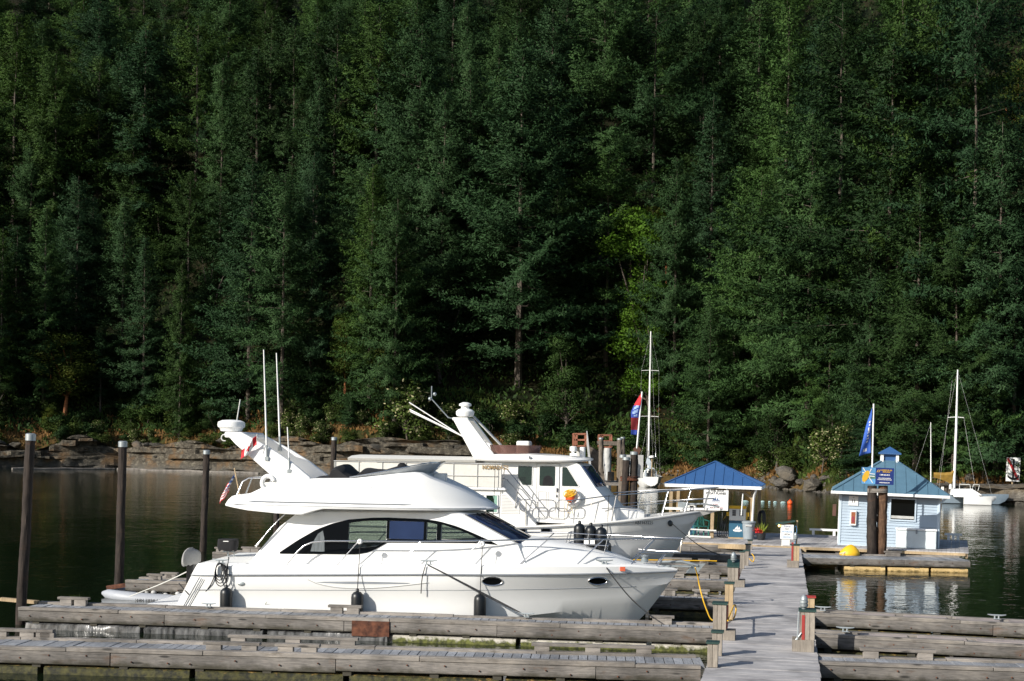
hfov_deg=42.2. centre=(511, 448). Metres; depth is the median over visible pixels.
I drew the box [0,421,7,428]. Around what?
shrub
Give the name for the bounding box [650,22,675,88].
fir tree
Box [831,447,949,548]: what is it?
float hut
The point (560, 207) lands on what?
fir tree
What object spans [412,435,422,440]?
shrub
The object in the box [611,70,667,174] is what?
fir tree
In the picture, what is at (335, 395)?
shrub
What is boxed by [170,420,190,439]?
shrub
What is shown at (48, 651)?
finger dock
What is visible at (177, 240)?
fir tree
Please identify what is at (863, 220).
fir tree
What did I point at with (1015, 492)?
rocky shore
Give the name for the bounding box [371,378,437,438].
flowering shrub
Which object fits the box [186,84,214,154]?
fir tree
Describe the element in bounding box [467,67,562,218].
fir tree
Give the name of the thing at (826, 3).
fir tree
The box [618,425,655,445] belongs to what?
shrub
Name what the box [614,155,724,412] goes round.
fir tree
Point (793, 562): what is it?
dock post
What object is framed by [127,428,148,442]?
flowering shrub
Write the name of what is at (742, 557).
dock post
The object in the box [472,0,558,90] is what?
fir tree
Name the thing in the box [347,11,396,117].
fir tree
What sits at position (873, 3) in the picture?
fir tree
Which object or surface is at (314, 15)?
fir tree
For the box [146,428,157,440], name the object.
flowering shrub
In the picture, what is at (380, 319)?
fir tree
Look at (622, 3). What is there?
fir tree
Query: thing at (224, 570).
rope coil
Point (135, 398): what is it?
shrub
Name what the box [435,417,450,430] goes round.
shrub
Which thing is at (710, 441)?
fir tree
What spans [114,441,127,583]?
pile
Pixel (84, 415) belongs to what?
shrub
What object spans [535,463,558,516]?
door
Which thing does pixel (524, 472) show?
side window
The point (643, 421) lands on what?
shrub
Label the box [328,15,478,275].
fir tree
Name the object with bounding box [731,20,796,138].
fir tree
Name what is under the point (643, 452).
shrub
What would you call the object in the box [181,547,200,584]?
outboard motor
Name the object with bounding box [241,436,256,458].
canada flag
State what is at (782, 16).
fir tree
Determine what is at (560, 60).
fir tree
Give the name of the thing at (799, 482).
boulder
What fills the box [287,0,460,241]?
fir tree
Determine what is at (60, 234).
fir tree
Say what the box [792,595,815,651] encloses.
dock post
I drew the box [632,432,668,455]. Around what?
shrub
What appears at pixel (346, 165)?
fir tree
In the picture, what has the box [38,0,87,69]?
fir tree
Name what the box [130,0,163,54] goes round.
fir tree
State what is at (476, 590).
mooring line
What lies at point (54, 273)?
fir tree
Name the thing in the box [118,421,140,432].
shrub
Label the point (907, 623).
finger dock
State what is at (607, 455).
pile
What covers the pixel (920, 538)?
dock box
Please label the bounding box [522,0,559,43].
fir tree
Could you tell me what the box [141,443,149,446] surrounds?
boulder
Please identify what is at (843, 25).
fir tree
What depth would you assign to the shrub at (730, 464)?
157.95 m
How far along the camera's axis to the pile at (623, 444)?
112.82 m
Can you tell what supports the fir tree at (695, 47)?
on the hillside
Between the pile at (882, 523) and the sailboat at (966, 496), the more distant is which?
the sailboat at (966, 496)
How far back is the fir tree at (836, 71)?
171.20 m
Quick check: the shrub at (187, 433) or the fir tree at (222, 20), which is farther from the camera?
the fir tree at (222, 20)
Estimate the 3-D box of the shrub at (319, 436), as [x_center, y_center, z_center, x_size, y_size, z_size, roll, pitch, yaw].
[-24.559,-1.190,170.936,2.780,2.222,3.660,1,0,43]
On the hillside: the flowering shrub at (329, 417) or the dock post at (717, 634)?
the flowering shrub at (329, 417)
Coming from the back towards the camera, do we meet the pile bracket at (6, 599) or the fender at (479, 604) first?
the pile bracket at (6, 599)
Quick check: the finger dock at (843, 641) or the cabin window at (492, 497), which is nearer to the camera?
the finger dock at (843, 641)
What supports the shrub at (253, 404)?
on the hillside
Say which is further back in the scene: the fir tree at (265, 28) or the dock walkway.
the fir tree at (265, 28)
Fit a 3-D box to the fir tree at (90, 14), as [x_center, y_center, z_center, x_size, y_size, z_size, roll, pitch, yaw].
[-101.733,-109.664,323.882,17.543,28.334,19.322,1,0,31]
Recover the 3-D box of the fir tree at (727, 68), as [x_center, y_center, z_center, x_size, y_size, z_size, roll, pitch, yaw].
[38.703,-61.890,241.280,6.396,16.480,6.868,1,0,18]
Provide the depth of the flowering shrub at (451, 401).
172.92 m
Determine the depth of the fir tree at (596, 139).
232.39 m
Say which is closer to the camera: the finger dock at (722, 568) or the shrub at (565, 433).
the finger dock at (722, 568)
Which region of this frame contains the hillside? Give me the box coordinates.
[0,0,1023,491]
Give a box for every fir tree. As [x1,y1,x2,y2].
[0,0,22,39]
[0,0,27,49]
[0,9,100,230]
[0,17,26,129]
[0,45,119,259]
[0,98,36,247]
[0,139,73,280]
[0,225,64,390]
[0,228,39,408]
[2,0,84,70]
[3,206,90,403]
[11,16,76,132]
[11,93,83,213]
[17,0,77,48]
[19,174,124,369]
[34,0,163,144]
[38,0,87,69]
[42,54,135,276]
[44,215,94,309]
[50,0,121,46]
[60,0,111,113]
[63,22,211,245]
[66,197,120,356]
[72,197,176,398]
[77,325,136,411]
[85,50,138,216]
[91,113,186,286]
[94,0,148,55]
[96,236,178,411]
[98,17,187,150]
[100,15,151,113]
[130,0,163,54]
[134,0,190,61]
[142,6,272,242]
[148,171,217,305]
[149,261,212,440]
[153,155,204,225]
[155,0,203,43]
[164,25,191,112]
[171,161,327,421]
[172,0,267,100]
[182,57,269,264]
[184,0,258,71]
[185,0,270,42]
[185,46,306,278]
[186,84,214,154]
[206,169,339,436]
[217,61,291,215]
[225,14,358,233]
[233,9,291,108]
[245,0,289,52]
[245,0,303,35]
[259,151,364,386]
[269,85,300,159]
[271,4,397,222]
[273,81,348,290]
[278,0,354,114]
[284,83,350,197]
[287,0,345,30]
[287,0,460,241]
[290,0,341,96]
[290,154,427,302]
[302,0,397,45]
[305,193,418,349]
[323,164,426,410]
[327,12,397,193]
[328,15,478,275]
[330,184,452,422]
[334,0,381,85]
[336,392,360,427]
[337,192,379,295]
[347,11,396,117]
[355,0,469,63]
[355,88,498,332]
[377,0,440,40]
[386,0,465,159]
[394,85,467,251]
[403,58,546,319]
[416,0,493,95]
[423,0,488,80]
[423,43,640,387]
[428,77,533,286]
[438,2,507,131]
[457,21,513,145]
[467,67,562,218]
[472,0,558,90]
[473,0,484,58]
[474,0,530,75]
[476,4,626,284]
[483,0,686,272]
[486,10,544,102]
[499,206,567,346]
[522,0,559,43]
[526,0,604,86]
[533,187,603,326]
[546,143,690,366]
[559,0,660,90]
[560,0,641,56]
[565,0,749,272]
[569,81,607,163]
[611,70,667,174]
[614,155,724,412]
[617,0,687,57]
[633,5,760,243]
[633,39,685,142]
[641,62,705,208]
[648,23,748,162]
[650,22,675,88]
[651,0,721,45]
[661,293,761,470]
[662,1,690,18]
[663,172,817,443]
[664,96,762,350]
[665,138,732,274]
[673,0,802,250]
[679,245,707,315]
[684,0,753,77]
[689,73,788,195]
[689,389,736,446]
[691,200,766,423]
[692,108,860,432]
[703,130,787,253]
[706,0,752,38]
[707,2,856,294]
[710,22,1002,402]
[722,64,735,122]
[725,0,749,58]
[731,0,855,91]
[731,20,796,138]
[740,169,832,332]
[742,260,829,429]
[757,15,875,273]
[759,0,803,32]
[768,0,954,281]
[786,274,871,422]
[788,56,866,186]
[798,199,860,351]
[801,0,863,61]
[805,392,847,462]
[819,0,1023,351]
[821,223,883,447]
[824,0,990,386]
[830,172,993,472]
[831,2,871,88]
[831,15,878,110]
[833,0,859,23]
[836,402,890,473]
[838,213,897,447]
[846,0,941,94]
[859,0,1023,330]
[867,0,932,22]
[867,29,950,153]
[876,121,1023,480]
[879,216,1019,471]
[905,257,1023,478]
[941,0,1007,36]
[951,200,1023,457]
[1000,0,1023,52]
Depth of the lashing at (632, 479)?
61.88 m
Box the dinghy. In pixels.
[101,587,179,600]
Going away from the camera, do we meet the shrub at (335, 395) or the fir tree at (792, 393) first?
the fir tree at (792, 393)
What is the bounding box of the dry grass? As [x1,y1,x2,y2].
[0,385,1020,483]
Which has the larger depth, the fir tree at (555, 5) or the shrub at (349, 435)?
the fir tree at (555, 5)
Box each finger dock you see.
[0,627,704,680]
[18,596,712,652]
[125,572,724,617]
[212,546,741,576]
[666,571,734,594]
[672,551,739,562]
[676,544,744,552]
[802,551,969,572]
[815,606,1023,639]
[815,626,1023,659]
[818,647,1023,680]
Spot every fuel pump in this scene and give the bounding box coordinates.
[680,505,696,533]
[717,505,765,538]
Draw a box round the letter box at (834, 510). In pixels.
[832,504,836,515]
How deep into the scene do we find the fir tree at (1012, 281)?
111.82 m
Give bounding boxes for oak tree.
[0,382,17,413]
[120,200,184,285]
[169,361,209,406]
[183,244,242,326]
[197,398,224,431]
[201,359,241,404]
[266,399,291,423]
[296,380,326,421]
[412,269,477,383]
[424,386,441,421]
[534,334,597,428]
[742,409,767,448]
[749,379,796,466]
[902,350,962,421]
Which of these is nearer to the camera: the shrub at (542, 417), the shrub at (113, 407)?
the shrub at (542, 417)
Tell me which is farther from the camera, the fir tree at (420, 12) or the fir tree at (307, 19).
the fir tree at (307, 19)
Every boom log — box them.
[12,467,114,468]
[117,468,259,473]
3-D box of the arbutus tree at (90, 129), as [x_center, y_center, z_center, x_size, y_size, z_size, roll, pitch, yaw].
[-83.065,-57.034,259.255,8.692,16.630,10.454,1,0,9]
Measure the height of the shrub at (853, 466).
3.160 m
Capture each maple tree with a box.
[594,205,680,391]
[615,281,678,414]
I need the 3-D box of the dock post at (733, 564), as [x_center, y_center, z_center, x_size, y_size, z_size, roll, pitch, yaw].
[5.641,3.024,33.340,0.443,0.852,0.510,1,0,12]
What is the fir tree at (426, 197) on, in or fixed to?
on the hillside
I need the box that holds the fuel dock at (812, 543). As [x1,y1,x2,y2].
[682,528,968,557]
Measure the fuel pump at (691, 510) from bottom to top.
1.190 m
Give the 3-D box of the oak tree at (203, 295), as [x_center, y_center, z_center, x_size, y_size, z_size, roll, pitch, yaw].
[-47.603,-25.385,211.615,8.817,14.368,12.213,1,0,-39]
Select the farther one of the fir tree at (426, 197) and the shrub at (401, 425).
the fir tree at (426, 197)
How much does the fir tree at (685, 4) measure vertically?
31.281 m
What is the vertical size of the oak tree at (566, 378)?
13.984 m
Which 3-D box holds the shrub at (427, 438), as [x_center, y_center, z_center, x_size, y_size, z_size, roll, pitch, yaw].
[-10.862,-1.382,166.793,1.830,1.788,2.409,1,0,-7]
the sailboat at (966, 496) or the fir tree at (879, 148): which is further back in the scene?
the fir tree at (879, 148)
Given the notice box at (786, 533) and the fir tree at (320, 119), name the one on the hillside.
the fir tree at (320, 119)
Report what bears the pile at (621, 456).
in the water
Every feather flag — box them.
[631,392,642,454]
[859,404,874,466]
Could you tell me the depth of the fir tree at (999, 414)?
112.57 m
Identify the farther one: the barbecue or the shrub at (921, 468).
the shrub at (921, 468)
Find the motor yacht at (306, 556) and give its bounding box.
[148,350,705,619]
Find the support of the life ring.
hanging from the trawler yacht at (532, 483)
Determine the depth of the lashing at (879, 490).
45.22 m
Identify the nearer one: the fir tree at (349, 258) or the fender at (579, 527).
the fender at (579, 527)
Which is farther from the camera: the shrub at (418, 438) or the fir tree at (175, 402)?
the fir tree at (175, 402)
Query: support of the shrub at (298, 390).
on the hillside
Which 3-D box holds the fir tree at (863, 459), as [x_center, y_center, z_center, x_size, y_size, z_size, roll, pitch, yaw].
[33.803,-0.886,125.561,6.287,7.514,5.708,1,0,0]
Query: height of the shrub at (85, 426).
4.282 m
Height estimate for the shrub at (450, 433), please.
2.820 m
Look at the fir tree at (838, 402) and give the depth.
133.26 m
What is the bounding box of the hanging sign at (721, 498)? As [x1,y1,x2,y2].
[703,489,728,510]
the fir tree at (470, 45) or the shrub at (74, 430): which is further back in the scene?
the fir tree at (470, 45)
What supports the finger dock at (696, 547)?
on the water
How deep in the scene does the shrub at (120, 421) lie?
194.69 m
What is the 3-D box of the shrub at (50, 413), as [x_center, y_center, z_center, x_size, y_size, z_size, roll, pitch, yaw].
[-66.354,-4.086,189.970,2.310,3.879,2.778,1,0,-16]
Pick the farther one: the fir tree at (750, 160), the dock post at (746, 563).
the fir tree at (750, 160)
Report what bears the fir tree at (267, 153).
on the hillside
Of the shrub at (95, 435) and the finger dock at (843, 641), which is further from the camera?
the shrub at (95, 435)
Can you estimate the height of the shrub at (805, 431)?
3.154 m
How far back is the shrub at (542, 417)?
168.35 m
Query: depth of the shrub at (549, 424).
168.41 m
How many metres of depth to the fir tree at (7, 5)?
298.35 m
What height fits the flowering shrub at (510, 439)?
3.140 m
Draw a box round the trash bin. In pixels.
[742,521,755,539]
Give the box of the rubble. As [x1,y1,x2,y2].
[653,464,1014,493]
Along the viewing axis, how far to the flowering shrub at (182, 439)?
184.03 m
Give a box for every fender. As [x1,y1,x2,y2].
[220,557,231,606]
[351,539,362,610]
[474,541,485,615]
[574,521,584,544]
[585,522,595,547]
[595,524,606,550]
[607,498,610,550]
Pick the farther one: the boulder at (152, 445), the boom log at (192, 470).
the boulder at (152, 445)
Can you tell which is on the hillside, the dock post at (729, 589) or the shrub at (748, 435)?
the shrub at (748, 435)
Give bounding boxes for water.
[0,468,1023,680]
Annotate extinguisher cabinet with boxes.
[850,510,856,525]
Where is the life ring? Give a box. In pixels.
[563,488,580,513]
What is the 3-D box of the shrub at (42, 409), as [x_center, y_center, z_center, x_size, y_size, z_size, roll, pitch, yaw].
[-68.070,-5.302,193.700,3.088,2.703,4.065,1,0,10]
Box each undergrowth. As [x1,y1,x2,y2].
[0,0,1023,471]
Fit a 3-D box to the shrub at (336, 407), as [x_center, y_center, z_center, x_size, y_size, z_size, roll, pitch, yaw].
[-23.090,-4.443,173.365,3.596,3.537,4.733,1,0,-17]
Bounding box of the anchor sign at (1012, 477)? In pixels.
[1006,457,1020,483]
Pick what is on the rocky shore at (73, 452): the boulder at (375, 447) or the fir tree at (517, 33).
the boulder at (375, 447)
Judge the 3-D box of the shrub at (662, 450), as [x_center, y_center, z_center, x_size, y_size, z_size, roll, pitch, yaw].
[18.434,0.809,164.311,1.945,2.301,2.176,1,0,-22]
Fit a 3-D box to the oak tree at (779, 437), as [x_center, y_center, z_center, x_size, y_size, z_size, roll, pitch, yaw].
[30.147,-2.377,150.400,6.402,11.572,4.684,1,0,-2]
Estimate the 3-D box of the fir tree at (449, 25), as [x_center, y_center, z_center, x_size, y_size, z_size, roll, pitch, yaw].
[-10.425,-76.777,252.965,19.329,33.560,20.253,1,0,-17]
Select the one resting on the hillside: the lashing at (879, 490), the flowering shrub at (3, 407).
the flowering shrub at (3, 407)
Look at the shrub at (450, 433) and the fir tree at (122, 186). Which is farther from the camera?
the fir tree at (122, 186)
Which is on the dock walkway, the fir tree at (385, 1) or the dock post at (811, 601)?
the dock post at (811, 601)
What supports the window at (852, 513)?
in the extinguisher cabinet
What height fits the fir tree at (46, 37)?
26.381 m
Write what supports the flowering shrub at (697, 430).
on the hillside
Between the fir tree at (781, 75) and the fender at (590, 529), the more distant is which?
the fir tree at (781, 75)
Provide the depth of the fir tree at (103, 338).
197.29 m
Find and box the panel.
[626,455,643,477]
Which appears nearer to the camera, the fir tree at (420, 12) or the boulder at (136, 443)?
the boulder at (136, 443)
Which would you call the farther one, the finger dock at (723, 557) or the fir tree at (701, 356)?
the fir tree at (701, 356)
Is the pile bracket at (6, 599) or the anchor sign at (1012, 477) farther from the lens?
the anchor sign at (1012, 477)
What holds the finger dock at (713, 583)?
on the water
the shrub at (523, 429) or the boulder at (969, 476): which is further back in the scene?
the shrub at (523, 429)
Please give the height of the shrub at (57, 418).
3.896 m
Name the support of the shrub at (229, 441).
on the rocky shore at (73, 452)
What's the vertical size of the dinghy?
0.402 m
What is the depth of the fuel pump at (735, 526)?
50.52 m
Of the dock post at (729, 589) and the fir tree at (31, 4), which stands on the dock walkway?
the dock post at (729, 589)
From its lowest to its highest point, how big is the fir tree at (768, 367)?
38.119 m
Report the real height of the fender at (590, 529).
0.610 m
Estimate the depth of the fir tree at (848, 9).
248.25 m
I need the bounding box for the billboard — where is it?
[861,467,893,484]
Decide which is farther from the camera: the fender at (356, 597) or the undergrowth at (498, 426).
the undergrowth at (498, 426)
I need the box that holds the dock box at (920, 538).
[895,527,936,548]
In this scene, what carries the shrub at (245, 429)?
on the hillside
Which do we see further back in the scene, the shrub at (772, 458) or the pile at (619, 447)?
the shrub at (772, 458)
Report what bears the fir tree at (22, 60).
on the hillside
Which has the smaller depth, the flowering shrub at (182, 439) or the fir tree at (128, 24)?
the flowering shrub at (182, 439)
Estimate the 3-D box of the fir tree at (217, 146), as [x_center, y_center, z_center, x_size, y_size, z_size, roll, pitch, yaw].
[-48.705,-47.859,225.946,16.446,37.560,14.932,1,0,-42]
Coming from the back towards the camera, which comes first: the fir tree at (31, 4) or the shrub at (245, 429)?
the fir tree at (31, 4)
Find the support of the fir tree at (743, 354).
on the hillside
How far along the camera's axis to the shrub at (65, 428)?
186.60 m
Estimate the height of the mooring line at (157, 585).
0.767 m
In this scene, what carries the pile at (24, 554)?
in the water
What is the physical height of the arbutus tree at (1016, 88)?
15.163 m
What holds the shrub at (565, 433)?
on the hillside
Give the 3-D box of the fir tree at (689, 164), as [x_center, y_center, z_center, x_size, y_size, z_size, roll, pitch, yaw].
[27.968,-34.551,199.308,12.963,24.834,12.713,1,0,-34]
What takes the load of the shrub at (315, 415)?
on the hillside
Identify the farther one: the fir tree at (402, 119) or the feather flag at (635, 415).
the fir tree at (402, 119)
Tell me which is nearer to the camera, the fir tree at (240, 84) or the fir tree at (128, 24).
the fir tree at (240, 84)
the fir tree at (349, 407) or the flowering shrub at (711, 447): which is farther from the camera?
the fir tree at (349, 407)
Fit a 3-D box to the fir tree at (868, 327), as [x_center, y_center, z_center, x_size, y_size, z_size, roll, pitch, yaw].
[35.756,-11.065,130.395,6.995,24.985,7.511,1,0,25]
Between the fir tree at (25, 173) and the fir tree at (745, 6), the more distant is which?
the fir tree at (745, 6)
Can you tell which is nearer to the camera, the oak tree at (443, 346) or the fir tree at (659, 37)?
the oak tree at (443, 346)
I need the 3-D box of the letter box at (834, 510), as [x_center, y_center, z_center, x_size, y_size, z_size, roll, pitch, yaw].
[11.715,2.220,48.148,0.140,0.420,0.250,2,0,14]
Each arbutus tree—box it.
[23,330,106,417]
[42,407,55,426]
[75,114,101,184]
[326,314,363,393]
[367,326,401,418]
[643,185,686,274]
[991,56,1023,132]
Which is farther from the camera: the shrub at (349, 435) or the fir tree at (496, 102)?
the fir tree at (496, 102)
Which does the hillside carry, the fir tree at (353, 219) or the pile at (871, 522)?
the fir tree at (353, 219)
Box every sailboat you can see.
[637,331,661,486]
[915,370,1008,504]
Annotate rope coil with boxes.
[214,563,228,586]
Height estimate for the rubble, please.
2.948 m
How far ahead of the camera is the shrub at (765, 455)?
151.84 m
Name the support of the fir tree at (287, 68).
on the hillside
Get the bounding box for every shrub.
[0,397,13,421]
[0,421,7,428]
[35,404,58,414]
[38,418,69,433]
[39,399,63,412]
[46,414,71,432]
[51,411,68,416]
[53,430,67,442]
[57,424,70,435]
[61,419,83,435]
[75,410,95,422]
[77,421,100,435]
[87,431,113,443]
[88,419,105,434]
[102,401,125,420]
[113,417,128,428]
[117,408,139,431]
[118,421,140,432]
[119,434,131,446]
[126,403,150,422]
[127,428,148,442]
[128,392,148,409]
[136,406,169,430]
[143,391,172,411]
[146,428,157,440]
[150,437,158,442]
[162,409,202,426]
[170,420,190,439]
[176,436,189,445]
[179,426,199,437]
[190,421,204,432]
[194,432,220,443]
[217,433,235,445]
[240,400,257,412]
[242,424,250,431]
[267,423,282,438]
[274,409,297,434]
[286,382,316,407]
[286,413,312,437]
[303,408,326,424]
[308,432,332,443]
[310,419,334,443]
[321,401,345,421]
[326,411,339,423]
[328,391,342,405]
[331,393,364,421]
[339,427,359,441]
[344,390,366,412]
[354,409,372,426]
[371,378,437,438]
[378,427,388,436]
[382,421,399,434]
[388,421,402,437]
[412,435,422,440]
[419,432,432,440]
[427,403,460,429]
[428,401,460,422]
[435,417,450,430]
[443,423,457,439]
[446,399,458,405]
[465,408,502,439]
[499,400,530,425]
[499,431,526,444]
[505,418,519,425]
[505,422,535,440]
[535,409,559,435]
[536,413,559,438]
[555,432,564,444]
[556,421,597,448]
[571,418,604,436]
[575,441,598,456]
[616,444,659,464]
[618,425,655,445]
[625,435,651,449]
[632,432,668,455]
[638,416,659,435]
[654,447,668,453]
[656,452,676,466]
[683,423,703,448]
[703,447,729,461]
[709,443,726,453]
[718,458,742,469]
[723,447,752,468]
[737,434,755,457]
[747,430,768,451]
[753,436,782,462]
[754,457,773,477]
[766,448,781,466]
[769,444,803,469]
[789,425,811,445]
[805,426,838,472]
[816,420,855,457]
[826,453,849,470]
[828,459,850,482]
[833,456,866,477]
[836,467,847,481]
[863,420,889,456]
[876,433,927,461]
[899,460,929,475]
[999,454,1023,483]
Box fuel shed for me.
[664,461,765,537]
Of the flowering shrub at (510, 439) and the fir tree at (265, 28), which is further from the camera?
the fir tree at (265, 28)
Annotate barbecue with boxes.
[217,538,238,556]
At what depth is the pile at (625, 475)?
61.86 m
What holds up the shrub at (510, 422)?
on the hillside
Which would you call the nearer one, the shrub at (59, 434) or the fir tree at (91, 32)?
the shrub at (59, 434)
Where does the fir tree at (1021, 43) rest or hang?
on the hillside
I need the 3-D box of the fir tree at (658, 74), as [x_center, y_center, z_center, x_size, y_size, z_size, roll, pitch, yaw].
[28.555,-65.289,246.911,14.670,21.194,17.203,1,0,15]
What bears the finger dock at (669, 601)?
on the water
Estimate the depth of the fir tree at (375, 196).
173.47 m
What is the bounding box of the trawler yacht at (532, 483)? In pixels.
[334,386,722,560]
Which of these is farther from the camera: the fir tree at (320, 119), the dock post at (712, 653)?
the fir tree at (320, 119)
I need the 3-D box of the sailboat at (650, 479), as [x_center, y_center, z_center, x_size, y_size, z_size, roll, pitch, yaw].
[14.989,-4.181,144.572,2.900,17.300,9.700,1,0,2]
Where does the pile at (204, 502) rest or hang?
in the water
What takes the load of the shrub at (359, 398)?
on the hillside
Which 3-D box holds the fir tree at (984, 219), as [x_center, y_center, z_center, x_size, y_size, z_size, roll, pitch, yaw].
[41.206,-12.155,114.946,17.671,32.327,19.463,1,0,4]
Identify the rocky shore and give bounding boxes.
[0,434,472,474]
[933,483,1023,504]
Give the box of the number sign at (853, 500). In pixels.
[849,496,857,505]
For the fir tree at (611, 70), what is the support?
on the hillside
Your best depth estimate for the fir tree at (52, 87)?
227.88 m
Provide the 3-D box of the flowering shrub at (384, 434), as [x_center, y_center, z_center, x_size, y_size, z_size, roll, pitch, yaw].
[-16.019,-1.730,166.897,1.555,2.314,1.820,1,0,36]
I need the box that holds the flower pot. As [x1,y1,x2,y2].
[755,523,766,539]
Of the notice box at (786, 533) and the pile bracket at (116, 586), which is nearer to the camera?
the pile bracket at (116, 586)
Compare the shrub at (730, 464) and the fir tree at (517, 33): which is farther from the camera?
the fir tree at (517, 33)
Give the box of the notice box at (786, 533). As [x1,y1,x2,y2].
[776,520,797,545]
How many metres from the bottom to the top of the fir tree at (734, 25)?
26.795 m
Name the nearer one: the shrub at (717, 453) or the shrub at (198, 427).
the shrub at (717, 453)
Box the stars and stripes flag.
[220,468,239,501]
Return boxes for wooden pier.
[572,431,617,485]
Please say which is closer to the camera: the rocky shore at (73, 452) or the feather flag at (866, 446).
the feather flag at (866, 446)
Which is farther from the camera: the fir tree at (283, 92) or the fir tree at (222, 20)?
the fir tree at (222, 20)
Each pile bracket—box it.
[0,597,39,603]
[106,583,124,588]
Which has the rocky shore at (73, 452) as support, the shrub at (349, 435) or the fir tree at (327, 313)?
the shrub at (349, 435)
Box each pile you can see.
[15,433,35,624]
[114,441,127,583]
[199,450,209,551]
[273,513,278,533]
[330,437,336,471]
[598,437,603,473]
[604,448,611,490]
[616,438,622,496]
[618,454,625,500]
[620,437,624,454]
[620,457,629,505]
[629,451,637,507]
[866,486,876,553]
[877,486,887,553]
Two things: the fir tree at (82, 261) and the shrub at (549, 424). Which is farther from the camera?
the fir tree at (82, 261)
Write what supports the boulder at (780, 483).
on the hillside
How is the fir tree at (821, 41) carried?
on the hillside
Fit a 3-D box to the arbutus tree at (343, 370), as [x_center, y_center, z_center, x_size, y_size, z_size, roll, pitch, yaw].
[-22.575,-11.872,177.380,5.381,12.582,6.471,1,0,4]
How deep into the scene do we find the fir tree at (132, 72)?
232.99 m
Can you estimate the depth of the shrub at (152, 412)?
190.99 m
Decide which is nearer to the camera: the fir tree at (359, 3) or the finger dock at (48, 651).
the finger dock at (48, 651)
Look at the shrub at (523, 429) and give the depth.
164.79 m
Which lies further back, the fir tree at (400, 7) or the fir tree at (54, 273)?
the fir tree at (400, 7)
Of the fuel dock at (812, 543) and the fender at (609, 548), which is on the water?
the fuel dock at (812, 543)
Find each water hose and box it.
[633,559,716,561]
[695,567,736,620]
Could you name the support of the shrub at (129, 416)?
on the hillside
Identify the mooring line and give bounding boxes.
[129,572,185,596]
[428,565,519,611]
[433,567,523,614]
[606,567,653,618]
[672,524,719,554]
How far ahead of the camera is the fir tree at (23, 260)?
195.33 m
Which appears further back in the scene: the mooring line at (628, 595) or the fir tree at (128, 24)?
the fir tree at (128, 24)
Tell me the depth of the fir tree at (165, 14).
304.93 m
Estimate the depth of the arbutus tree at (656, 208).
201.90 m
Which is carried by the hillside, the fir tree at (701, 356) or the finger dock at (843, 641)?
the fir tree at (701, 356)
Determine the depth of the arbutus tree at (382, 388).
171.38 m
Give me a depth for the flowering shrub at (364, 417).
171.02 m
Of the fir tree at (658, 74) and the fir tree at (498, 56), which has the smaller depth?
the fir tree at (498, 56)
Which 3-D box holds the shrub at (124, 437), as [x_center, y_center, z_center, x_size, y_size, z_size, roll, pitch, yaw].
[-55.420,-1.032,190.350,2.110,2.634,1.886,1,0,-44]
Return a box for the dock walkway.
[701,546,820,680]
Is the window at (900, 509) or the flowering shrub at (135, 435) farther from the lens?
the flowering shrub at (135, 435)
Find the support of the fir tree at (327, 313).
on the hillside
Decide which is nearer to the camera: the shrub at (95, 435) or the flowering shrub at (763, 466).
the flowering shrub at (763, 466)
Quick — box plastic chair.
[693,516,709,537]
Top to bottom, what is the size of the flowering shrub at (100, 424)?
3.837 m
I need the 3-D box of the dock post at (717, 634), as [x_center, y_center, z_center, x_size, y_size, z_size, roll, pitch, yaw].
[3.396,3.205,21.914,0.204,0.409,0.240,1,0,12]
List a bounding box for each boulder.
[8,442,20,448]
[132,441,141,446]
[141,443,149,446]
[149,443,161,447]
[369,444,380,451]
[770,476,777,483]
[773,478,793,488]
[775,466,796,480]
[795,479,802,485]
[803,478,820,491]
[819,475,827,480]
[964,473,974,481]
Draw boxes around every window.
[280,518,496,553]
[485,494,497,512]
[517,465,532,485]
[561,466,578,486]
[851,512,855,523]
[889,497,916,521]
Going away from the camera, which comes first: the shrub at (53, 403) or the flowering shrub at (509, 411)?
the flowering shrub at (509, 411)
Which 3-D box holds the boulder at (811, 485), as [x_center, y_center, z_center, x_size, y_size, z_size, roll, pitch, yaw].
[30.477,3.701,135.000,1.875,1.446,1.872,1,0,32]
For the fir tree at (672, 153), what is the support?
on the hillside
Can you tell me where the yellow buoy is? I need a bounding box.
[839,545,859,555]
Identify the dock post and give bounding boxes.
[706,640,719,667]
[711,629,723,655]
[712,601,735,640]
[724,581,734,620]
[727,552,744,586]
[739,551,744,568]
[743,549,749,565]
[745,543,750,554]
[787,532,799,567]
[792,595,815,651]
[806,595,815,607]
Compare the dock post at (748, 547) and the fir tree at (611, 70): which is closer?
the dock post at (748, 547)
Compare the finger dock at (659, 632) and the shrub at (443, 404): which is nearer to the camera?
the finger dock at (659, 632)
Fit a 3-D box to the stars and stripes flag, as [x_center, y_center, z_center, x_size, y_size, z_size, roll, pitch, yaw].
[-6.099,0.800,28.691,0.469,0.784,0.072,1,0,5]
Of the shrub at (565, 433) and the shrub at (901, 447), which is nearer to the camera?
the shrub at (901, 447)
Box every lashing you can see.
[620,476,638,481]
[867,488,887,492]
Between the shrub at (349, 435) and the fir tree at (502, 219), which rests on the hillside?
the fir tree at (502, 219)
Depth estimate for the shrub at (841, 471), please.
130.11 m
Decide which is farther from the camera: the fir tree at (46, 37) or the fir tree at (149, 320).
the fir tree at (46, 37)

